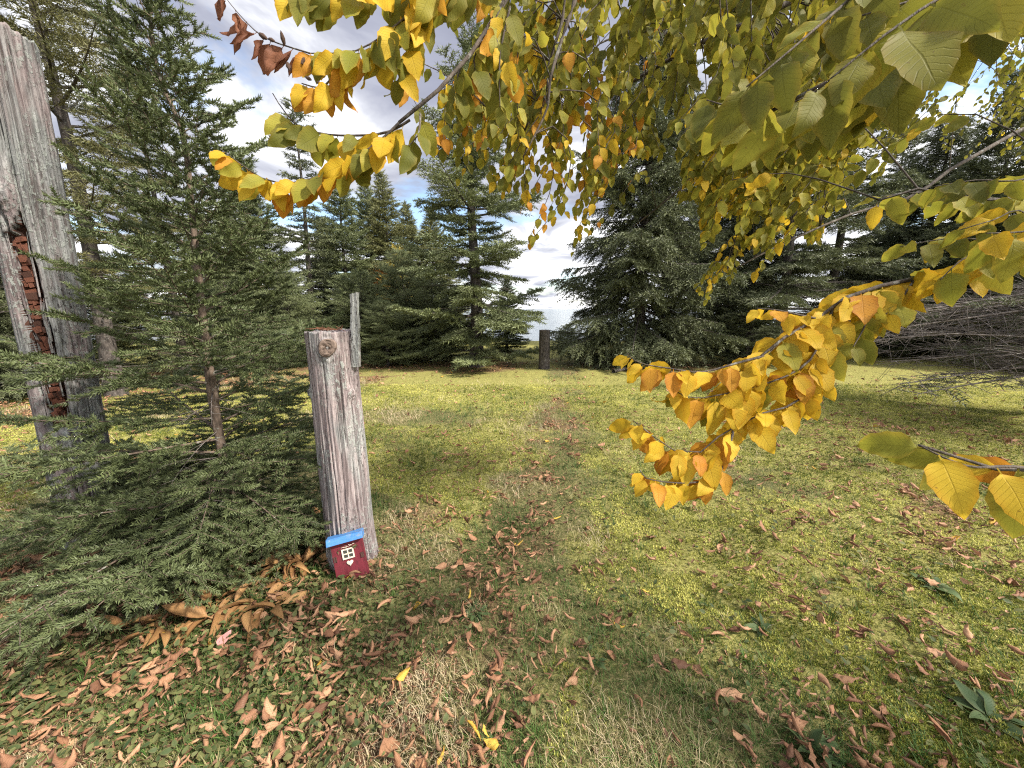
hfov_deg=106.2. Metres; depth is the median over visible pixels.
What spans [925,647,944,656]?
fallen leaf
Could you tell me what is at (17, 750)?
fallen leaf
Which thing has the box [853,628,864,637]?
fallen leaf
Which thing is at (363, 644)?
fallen leaf
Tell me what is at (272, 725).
fallen leaf
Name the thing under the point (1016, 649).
fallen leaf
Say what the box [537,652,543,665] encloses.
fallen leaf
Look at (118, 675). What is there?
fallen leaf
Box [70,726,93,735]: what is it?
fallen leaf
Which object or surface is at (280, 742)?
fallen leaf
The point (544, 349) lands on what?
post
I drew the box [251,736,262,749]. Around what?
fallen leaf
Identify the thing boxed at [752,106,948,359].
spruce tree
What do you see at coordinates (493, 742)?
fallen leaf
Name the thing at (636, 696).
fallen leaf
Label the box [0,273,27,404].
spruce tree
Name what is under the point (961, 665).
fallen leaf
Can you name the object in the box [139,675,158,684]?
fallen leaf
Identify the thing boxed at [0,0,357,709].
young spruce
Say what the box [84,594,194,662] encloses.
hosta plant
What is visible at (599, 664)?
broadleaf weed
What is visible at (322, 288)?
spruce tree
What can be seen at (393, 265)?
sapling
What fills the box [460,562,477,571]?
fallen leaf
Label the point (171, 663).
fallen leaf
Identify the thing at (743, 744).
fallen leaf
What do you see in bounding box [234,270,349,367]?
young fir
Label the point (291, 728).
fallen leaf
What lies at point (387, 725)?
fallen leaf
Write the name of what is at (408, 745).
fallen leaf
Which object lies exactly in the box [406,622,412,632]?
fallen leaf
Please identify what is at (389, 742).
fallen leaf
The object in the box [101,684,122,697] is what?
fallen leaf
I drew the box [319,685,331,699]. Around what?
fallen leaf
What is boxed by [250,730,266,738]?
fallen leaf
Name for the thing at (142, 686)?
fallen leaf
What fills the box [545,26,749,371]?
spruce tree
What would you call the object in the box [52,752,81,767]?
fallen leaf
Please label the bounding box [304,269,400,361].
young fir
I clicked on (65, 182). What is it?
spruce tree
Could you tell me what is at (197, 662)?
fallen leaf
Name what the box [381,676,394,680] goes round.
fallen leaf
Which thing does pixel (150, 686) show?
fallen leaf
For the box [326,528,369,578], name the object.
toy house
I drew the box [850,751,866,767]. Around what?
fallen leaf
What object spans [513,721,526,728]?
fallen leaf
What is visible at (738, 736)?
fallen leaf
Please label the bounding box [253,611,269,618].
fallen leaf
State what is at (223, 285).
young fir
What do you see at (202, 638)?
fallen leaf
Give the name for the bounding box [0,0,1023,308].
sky
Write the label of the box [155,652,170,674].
fallen leaf
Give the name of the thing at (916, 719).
moss
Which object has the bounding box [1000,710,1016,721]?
fallen leaf
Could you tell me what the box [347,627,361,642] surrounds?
fallen leaf
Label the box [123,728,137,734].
fallen leaf
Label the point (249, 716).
fallen leaf
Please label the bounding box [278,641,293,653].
fallen leaf
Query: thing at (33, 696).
fallen leaf
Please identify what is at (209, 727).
fallen leaf
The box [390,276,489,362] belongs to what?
young fir
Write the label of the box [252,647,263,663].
fallen leaf
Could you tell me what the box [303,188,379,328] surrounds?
spruce tree
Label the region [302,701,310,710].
fallen leaf
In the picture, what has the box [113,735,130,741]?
fallen leaf
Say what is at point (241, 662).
fallen leaf
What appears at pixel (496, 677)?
fallen leaf
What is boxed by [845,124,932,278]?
spruce tree
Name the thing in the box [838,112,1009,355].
spruce tree
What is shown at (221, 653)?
fallen leaf
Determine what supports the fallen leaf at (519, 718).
on the ground at (530, 371)
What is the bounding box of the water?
[90,309,808,340]
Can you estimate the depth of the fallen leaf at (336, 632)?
1.77 m
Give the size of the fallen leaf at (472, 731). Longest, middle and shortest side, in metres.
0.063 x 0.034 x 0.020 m
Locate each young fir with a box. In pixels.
[10,254,171,372]
[167,273,299,369]
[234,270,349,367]
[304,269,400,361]
[359,300,428,365]
[365,248,450,356]
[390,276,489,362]
[550,324,582,347]
[696,290,791,363]
[806,256,950,354]
[881,275,1015,358]
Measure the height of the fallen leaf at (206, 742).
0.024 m
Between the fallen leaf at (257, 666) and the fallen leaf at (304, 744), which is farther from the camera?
the fallen leaf at (257, 666)
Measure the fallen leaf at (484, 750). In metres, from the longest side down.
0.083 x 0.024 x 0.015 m
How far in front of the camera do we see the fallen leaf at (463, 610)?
1.91 m
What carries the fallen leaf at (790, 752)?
on the ground at (530, 371)
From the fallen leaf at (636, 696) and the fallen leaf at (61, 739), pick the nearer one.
the fallen leaf at (61, 739)
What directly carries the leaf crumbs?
on the ground at (530, 371)
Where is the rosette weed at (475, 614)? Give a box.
[459,600,489,622]
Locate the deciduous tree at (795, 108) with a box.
[209,0,1023,538]
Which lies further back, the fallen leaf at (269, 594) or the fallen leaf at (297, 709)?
the fallen leaf at (269, 594)
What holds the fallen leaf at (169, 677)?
on the ground at (530, 371)
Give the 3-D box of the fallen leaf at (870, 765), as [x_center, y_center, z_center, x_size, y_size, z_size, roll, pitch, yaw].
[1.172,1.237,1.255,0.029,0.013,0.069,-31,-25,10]
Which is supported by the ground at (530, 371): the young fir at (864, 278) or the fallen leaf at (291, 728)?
the young fir at (864, 278)
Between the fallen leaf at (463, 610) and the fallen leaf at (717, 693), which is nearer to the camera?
the fallen leaf at (717, 693)
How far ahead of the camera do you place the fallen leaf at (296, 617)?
1.85 m
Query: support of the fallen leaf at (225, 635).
on the fallen leaf at (224, 645)
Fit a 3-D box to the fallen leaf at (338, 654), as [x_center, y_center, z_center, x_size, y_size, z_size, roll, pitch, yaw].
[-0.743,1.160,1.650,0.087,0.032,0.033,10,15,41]
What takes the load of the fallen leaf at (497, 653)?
on the fallen leaf at (496, 668)
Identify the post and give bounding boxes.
[0,22,128,556]
[304,292,378,571]
[538,329,549,369]
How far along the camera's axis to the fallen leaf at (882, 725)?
1.37 m
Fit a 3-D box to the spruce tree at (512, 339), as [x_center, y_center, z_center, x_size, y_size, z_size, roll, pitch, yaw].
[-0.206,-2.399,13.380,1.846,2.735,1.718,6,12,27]
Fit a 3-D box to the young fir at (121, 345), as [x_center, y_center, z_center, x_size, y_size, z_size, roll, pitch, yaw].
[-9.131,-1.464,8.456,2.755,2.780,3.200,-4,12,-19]
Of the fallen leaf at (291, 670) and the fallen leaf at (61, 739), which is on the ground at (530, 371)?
the fallen leaf at (291, 670)
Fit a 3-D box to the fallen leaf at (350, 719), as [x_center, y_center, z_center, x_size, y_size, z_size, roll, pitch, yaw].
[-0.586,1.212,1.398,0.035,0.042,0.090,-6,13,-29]
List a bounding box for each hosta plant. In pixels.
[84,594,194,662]
[161,576,256,651]
[218,577,309,645]
[256,541,327,587]
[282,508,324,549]
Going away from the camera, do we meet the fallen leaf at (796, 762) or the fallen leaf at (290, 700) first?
the fallen leaf at (796, 762)
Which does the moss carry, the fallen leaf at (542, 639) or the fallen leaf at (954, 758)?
the fallen leaf at (954, 758)
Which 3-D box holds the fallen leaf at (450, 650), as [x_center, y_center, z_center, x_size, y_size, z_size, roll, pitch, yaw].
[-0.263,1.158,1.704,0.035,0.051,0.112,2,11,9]
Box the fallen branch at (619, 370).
[612,367,643,372]
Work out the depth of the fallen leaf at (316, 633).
1.78 m
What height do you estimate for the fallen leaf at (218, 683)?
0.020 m
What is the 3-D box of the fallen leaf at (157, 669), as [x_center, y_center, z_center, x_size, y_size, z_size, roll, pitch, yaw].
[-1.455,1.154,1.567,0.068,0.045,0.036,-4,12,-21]
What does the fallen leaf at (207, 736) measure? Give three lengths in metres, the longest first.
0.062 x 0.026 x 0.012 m
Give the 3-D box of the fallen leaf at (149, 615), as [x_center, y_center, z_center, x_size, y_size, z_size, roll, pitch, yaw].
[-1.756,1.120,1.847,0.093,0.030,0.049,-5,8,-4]
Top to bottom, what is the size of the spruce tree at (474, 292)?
8.624 m
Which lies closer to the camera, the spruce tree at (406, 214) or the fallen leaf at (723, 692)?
the fallen leaf at (723, 692)
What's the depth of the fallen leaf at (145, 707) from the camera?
1.41 m
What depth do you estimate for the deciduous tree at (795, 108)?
0.98 m
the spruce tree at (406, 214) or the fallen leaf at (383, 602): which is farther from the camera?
the spruce tree at (406, 214)
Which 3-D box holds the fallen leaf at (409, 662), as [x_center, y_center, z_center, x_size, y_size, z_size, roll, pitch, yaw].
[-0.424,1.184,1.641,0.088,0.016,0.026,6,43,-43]
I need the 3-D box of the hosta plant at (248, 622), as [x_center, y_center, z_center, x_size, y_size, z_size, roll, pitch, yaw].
[-1.210,1.163,1.948,0.390,0.210,0.398,7,13,31]
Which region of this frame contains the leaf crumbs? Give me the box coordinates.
[0,409,1023,767]
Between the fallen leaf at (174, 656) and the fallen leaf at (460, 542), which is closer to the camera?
the fallen leaf at (174, 656)
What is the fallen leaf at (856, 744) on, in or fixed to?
on the ground at (530, 371)
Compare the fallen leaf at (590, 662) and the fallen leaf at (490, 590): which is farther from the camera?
the fallen leaf at (490, 590)
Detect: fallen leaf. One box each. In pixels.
[0,697,20,705]
[6,737,14,743]
[10,739,30,754]
[13,732,26,739]
[20,691,48,699]
[20,717,48,725]
[22,726,56,739]
[28,725,50,746]
[30,671,42,678]
[33,745,57,767]
[39,744,50,753]
[40,700,63,717]
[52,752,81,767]
[56,732,68,747]
[62,734,76,750]
[67,724,88,735]
[68,685,87,697]
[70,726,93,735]
[82,731,95,750]
[84,656,91,675]
[85,602,96,611]
[89,675,102,693]
[97,677,111,686]
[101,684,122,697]
[103,716,119,731]
[111,671,123,683]
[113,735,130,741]
[122,705,143,714]
[122,741,140,764]
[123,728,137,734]
[134,703,148,723]
[136,682,157,689]
[137,680,153,701]
[139,659,156,671]
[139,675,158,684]
[140,614,155,623]
[147,652,164,670]
[149,664,163,674]
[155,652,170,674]
[156,672,178,687]
[157,647,182,665]
[163,648,172,655]
[163,680,168,691]
[165,660,175,671]
[175,667,188,677]
[178,665,185,678]
[193,632,206,646]
[196,655,199,674]
[199,720,223,731]
[200,733,217,737]
[203,738,208,752]
[206,646,229,659]
[214,691,231,706]
[216,630,230,645]
[216,676,219,688]
[217,643,227,654]
[228,643,245,647]
[231,690,248,712]
[233,728,251,748]
[236,656,246,670]
[237,709,261,724]
[244,663,265,670]
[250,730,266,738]
[251,637,273,650]
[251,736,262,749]
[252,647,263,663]
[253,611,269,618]
[253,638,267,653]
[254,756,268,765]
[261,721,280,731]
[263,657,272,668]
[264,696,276,720]
[266,592,284,595]
[270,727,285,767]
[273,673,278,688]
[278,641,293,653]
[278,699,295,710]
[280,622,295,633]
[284,726,303,732]
[285,664,298,673]
[286,705,305,725]
[288,614,301,621]
[292,702,304,722]
[298,605,307,618]
[300,673,319,677]
[300,714,312,722]
[301,734,313,749]
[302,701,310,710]
[305,731,324,740]
[307,605,318,619]
[308,702,329,714]
[309,690,325,698]
[310,656,314,673]
[312,632,320,636]
[313,726,331,750]
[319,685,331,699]
[322,618,331,628]
[322,635,336,648]
[323,611,339,623]
[323,626,334,637]
[327,669,345,684]
[328,670,347,678]
[331,624,340,637]
[333,647,342,660]
[344,709,355,724]
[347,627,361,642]
[347,665,362,668]
[355,642,369,647]
[360,658,366,667]
[362,650,382,656]
[366,640,373,658]
[374,736,401,757]
[375,645,388,656]
[376,716,392,727]
[377,599,390,608]
[378,695,385,709]
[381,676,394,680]
[382,737,390,753]
[390,633,406,636]
[392,666,410,680]
[401,737,415,752]
[405,615,420,623]
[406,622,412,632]
[406,657,419,665]
[409,751,416,767]
[413,657,416,670]
[415,757,426,767]
[435,733,441,751]
[436,747,443,764]
[442,608,452,622]
[445,636,457,654]
[456,538,462,547]
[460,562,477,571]
[461,601,468,618]
[462,669,472,678]
[466,719,480,740]
[467,726,476,741]
[467,749,470,766]
[469,621,483,634]
[471,686,482,700]
[472,743,486,762]
[474,711,477,729]
[478,746,488,757]
[483,738,498,749]
[485,687,491,707]
[486,673,504,680]
[486,698,495,725]
[487,584,492,597]
[489,656,504,678]
[490,710,505,733]
[493,647,501,669]
[494,692,500,709]
[497,732,511,739]
[510,709,526,730]
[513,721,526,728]
[523,739,536,766]
[524,693,542,702]
[530,573,540,584]
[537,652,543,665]
[538,635,555,643]
[564,675,578,687]
[588,652,596,673]
[631,693,642,706]
[666,754,673,767]
[669,726,681,745]
[671,658,691,669]
[679,630,693,640]
[711,630,724,635]
[715,687,720,709]
[717,687,744,702]
[731,729,744,740]
[735,696,751,703]
[735,738,756,760]
[737,622,751,629]
[745,742,755,757]
[751,698,766,714]
[779,713,794,717]
[786,742,794,758]
[787,717,807,731]
[788,595,805,604]
[790,710,807,744]
[792,757,798,765]
[793,738,813,750]
[817,671,830,689]
[820,746,828,765]
[833,673,858,683]
[843,696,863,702]
[845,732,869,753]
[846,683,856,698]
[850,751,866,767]
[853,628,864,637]
[862,725,867,742]
[865,759,878,767]
[869,722,891,730]
[877,640,895,654]
[880,710,893,728]
[884,730,895,745]
[888,672,902,682]
[898,615,910,623]
[922,656,934,672]
[923,709,953,744]
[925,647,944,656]
[933,756,947,767]
[938,622,959,635]
[944,648,968,670]
[947,749,960,767]
[969,675,975,684]
[974,676,980,689]
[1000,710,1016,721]
[1006,578,1018,586]
[1007,644,1023,655]
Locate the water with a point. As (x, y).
(558, 318)
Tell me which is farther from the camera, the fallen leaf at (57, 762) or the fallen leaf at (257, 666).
the fallen leaf at (257, 666)
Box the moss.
[0,383,1023,767]
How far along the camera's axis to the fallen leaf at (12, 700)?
1.46 m
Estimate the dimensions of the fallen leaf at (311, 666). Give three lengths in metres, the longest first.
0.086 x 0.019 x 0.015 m
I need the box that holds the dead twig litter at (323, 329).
[309,325,345,331]
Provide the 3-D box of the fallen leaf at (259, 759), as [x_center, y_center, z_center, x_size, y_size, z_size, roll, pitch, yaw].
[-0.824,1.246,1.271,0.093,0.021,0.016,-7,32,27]
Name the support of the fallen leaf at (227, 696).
on the ground cover at (62, 694)
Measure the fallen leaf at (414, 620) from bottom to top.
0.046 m
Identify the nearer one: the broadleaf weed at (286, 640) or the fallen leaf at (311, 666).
the fallen leaf at (311, 666)
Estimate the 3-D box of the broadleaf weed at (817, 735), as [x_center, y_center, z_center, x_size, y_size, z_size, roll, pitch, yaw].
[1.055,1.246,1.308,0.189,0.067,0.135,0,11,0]
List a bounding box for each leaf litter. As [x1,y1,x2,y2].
[0,360,1023,767]
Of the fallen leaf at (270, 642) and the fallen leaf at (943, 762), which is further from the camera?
the fallen leaf at (270, 642)
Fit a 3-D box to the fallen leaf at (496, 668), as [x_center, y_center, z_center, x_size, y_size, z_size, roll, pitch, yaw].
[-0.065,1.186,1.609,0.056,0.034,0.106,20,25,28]
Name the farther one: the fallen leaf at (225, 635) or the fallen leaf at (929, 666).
the fallen leaf at (225, 635)
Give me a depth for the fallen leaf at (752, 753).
1.30 m
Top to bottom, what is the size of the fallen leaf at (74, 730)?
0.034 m
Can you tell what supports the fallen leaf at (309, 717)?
on the ground at (530, 371)
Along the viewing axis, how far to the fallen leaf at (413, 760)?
1.29 m
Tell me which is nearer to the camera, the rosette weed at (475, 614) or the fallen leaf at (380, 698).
the fallen leaf at (380, 698)
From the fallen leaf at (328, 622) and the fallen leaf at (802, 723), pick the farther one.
the fallen leaf at (328, 622)
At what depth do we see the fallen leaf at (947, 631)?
1.76 m
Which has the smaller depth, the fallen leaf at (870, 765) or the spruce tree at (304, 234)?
the fallen leaf at (870, 765)
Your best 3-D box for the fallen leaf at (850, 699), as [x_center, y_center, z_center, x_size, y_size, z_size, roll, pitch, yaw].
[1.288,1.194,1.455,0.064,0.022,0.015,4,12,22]
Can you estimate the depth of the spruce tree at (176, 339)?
8.00 m
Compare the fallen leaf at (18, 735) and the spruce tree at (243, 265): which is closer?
the fallen leaf at (18, 735)
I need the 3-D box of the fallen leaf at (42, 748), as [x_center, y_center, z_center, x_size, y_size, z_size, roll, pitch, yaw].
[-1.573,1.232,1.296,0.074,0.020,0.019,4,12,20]
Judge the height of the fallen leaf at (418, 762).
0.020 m
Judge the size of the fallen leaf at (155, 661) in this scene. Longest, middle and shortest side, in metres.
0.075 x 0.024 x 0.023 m
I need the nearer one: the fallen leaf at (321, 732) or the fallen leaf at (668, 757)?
the fallen leaf at (668, 757)
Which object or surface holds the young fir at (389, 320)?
on the ground at (530, 371)
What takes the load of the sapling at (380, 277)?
on the ground at (530, 371)
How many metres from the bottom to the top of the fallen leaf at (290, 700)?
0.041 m
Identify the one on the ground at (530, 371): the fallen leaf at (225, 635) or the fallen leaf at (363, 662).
the fallen leaf at (363, 662)
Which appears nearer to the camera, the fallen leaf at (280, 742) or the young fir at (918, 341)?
the fallen leaf at (280, 742)
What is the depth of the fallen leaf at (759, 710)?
1.41 m
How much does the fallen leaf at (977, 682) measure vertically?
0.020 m
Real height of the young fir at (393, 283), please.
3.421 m
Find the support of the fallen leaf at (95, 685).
on the ground at (530, 371)
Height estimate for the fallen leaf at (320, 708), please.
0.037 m
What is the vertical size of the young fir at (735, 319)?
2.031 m
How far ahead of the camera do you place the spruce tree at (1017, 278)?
9.58 m
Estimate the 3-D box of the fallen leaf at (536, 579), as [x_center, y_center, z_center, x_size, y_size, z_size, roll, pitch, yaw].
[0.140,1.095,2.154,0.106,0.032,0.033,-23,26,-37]
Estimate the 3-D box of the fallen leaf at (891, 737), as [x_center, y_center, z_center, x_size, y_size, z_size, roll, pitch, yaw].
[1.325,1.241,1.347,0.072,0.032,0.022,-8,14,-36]
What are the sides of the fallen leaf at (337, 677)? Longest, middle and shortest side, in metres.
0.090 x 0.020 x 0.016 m
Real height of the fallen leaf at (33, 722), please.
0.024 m
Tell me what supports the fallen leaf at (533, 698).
on the ground at (530, 371)
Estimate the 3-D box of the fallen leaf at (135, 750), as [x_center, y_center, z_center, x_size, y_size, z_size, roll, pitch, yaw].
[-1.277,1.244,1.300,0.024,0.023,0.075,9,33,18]
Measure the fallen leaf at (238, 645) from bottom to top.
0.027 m
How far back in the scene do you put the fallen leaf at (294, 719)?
1.40 m
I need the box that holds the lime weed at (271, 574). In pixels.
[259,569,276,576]
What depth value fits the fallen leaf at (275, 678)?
1.55 m
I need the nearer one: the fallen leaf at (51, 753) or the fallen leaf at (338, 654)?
the fallen leaf at (51, 753)
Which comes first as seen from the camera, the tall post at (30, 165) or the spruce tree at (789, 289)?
the tall post at (30, 165)
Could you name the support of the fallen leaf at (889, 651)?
on the moss
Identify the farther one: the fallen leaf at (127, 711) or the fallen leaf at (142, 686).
the fallen leaf at (142, 686)
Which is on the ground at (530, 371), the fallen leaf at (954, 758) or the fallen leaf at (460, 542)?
the fallen leaf at (460, 542)
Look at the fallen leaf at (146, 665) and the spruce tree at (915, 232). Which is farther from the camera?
the spruce tree at (915, 232)
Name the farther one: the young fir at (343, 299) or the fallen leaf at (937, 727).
the young fir at (343, 299)
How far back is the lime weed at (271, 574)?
2.18 m
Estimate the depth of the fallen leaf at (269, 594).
1.98 m
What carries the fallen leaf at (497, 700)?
on the ground at (530, 371)
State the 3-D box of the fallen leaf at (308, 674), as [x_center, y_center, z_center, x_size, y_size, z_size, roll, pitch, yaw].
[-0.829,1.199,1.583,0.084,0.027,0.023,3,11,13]
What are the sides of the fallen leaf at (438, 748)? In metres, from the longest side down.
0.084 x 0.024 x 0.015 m
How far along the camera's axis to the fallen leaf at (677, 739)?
1.35 m
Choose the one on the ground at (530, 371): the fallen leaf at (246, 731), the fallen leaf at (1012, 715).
the fallen leaf at (246, 731)
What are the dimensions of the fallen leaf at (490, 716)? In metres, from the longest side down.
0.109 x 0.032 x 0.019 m
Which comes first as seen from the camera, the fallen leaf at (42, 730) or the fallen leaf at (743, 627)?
the fallen leaf at (42, 730)
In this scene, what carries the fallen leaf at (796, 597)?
on the ground at (530, 371)
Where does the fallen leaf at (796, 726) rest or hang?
on the broadleaf weed at (817, 735)
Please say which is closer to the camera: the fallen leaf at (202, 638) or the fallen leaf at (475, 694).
the fallen leaf at (475, 694)
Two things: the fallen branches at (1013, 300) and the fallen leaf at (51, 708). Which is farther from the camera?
the fallen branches at (1013, 300)
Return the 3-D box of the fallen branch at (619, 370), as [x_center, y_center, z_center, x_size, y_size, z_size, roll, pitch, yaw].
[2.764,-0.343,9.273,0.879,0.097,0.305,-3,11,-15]
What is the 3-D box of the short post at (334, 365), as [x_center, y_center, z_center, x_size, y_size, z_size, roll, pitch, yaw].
[-0.983,0.308,2.221,0.327,1.631,0.320,0,11,0]
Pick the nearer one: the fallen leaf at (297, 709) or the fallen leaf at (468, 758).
the fallen leaf at (468, 758)
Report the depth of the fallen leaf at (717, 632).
1.78 m
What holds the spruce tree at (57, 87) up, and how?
on the ground at (530, 371)
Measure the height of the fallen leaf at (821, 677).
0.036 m
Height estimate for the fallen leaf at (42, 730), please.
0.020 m
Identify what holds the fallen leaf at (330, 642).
on the ground cover at (62, 694)
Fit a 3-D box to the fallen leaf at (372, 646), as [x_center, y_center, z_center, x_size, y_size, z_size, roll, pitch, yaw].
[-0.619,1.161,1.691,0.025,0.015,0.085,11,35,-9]
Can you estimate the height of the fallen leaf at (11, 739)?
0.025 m
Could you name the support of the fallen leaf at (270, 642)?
on the ground at (530, 371)
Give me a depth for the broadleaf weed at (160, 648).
1.70 m
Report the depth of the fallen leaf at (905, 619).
1.85 m
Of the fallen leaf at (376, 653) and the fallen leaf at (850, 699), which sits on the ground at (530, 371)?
the fallen leaf at (376, 653)
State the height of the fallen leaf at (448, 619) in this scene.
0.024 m
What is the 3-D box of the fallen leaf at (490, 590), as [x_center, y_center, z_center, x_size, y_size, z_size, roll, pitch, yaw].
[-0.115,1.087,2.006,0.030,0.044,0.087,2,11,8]
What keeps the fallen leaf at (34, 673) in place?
on the ground at (530, 371)
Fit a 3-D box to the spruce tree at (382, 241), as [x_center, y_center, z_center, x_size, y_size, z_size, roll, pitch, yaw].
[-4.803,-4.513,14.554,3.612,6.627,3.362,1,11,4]
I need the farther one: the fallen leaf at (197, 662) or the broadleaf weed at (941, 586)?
the broadleaf weed at (941, 586)
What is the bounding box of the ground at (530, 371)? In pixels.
[0,341,1023,767]
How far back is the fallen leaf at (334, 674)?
1.58 m
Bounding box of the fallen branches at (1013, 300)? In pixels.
[872,272,1023,408]
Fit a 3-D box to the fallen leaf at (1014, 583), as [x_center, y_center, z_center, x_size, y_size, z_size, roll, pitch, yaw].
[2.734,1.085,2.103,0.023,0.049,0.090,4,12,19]
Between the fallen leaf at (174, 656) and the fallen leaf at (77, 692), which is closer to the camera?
the fallen leaf at (77, 692)
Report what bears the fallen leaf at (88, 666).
on the ground at (530, 371)
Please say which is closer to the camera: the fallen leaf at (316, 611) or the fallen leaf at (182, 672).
the fallen leaf at (182, 672)
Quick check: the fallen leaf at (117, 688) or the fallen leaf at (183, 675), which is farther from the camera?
the fallen leaf at (183, 675)
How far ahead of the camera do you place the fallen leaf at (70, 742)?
1.34 m
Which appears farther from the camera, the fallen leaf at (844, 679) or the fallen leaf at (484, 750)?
the fallen leaf at (844, 679)
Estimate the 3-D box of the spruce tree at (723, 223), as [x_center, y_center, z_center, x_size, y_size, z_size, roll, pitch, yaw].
[7.172,-5.062,12.714,5.462,9.954,5.399,-6,13,-30]
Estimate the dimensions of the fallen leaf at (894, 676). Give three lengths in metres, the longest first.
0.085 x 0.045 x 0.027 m
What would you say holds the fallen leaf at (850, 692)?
on the moss
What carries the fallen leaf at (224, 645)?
on the ground at (530, 371)
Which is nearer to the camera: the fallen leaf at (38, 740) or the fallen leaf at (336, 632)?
the fallen leaf at (38, 740)
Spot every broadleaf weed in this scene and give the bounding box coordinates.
[142,638,171,660]
[273,633,297,652]
[587,655,607,669]
[743,611,771,638]
[783,726,847,767]
[909,572,962,601]
[940,677,1023,741]
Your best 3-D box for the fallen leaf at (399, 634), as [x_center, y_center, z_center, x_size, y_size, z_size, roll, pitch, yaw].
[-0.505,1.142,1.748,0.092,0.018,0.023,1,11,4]
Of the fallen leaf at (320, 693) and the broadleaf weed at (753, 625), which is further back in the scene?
the broadleaf weed at (753, 625)
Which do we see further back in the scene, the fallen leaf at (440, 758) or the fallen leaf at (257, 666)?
the fallen leaf at (257, 666)
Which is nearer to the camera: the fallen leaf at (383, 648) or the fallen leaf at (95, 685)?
the fallen leaf at (95, 685)
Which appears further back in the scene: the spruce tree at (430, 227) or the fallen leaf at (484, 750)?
the spruce tree at (430, 227)
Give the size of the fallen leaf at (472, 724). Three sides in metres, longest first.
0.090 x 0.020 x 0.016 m
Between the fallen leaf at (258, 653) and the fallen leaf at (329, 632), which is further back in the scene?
the fallen leaf at (329, 632)
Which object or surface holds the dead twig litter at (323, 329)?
on the short post at (334, 365)
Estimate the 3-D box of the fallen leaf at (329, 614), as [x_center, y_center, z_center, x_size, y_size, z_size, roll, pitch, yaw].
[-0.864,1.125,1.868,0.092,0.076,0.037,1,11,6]
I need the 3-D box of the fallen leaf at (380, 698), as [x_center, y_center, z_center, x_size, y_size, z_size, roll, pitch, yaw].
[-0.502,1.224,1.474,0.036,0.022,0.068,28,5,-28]
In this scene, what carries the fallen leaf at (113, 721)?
on the leaf crumbs
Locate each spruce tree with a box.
[0,0,188,396]
[0,80,95,366]
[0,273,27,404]
[89,51,226,375]
[156,213,254,356]
[220,157,317,337]
[260,96,362,325]
[295,223,347,338]
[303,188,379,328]
[346,184,407,301]
[356,170,419,334]
[384,11,552,372]
[396,200,427,307]
[413,211,470,336]
[484,275,531,351]
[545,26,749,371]
[663,73,813,355]
[699,80,939,369]
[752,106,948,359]
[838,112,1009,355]
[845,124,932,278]
[886,69,1023,360]
[960,271,1023,372]
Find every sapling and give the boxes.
[373,268,396,313]
[377,244,405,298]
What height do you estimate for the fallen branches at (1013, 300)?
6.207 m
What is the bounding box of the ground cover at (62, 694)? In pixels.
[0,438,1023,767]
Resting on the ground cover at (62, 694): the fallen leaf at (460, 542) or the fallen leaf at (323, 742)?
the fallen leaf at (323, 742)
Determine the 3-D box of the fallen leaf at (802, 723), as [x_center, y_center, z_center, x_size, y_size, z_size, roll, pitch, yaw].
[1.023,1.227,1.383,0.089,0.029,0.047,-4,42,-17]
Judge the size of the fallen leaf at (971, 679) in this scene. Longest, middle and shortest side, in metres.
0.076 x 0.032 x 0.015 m
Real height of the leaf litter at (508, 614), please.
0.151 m
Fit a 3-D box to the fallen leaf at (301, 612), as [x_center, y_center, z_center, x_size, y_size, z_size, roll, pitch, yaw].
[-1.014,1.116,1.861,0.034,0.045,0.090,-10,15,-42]
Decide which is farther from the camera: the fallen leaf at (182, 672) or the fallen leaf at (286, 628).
the fallen leaf at (286, 628)
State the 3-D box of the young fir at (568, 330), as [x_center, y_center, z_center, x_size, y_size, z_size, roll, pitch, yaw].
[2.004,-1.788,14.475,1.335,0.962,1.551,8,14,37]
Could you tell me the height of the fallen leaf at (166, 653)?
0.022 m

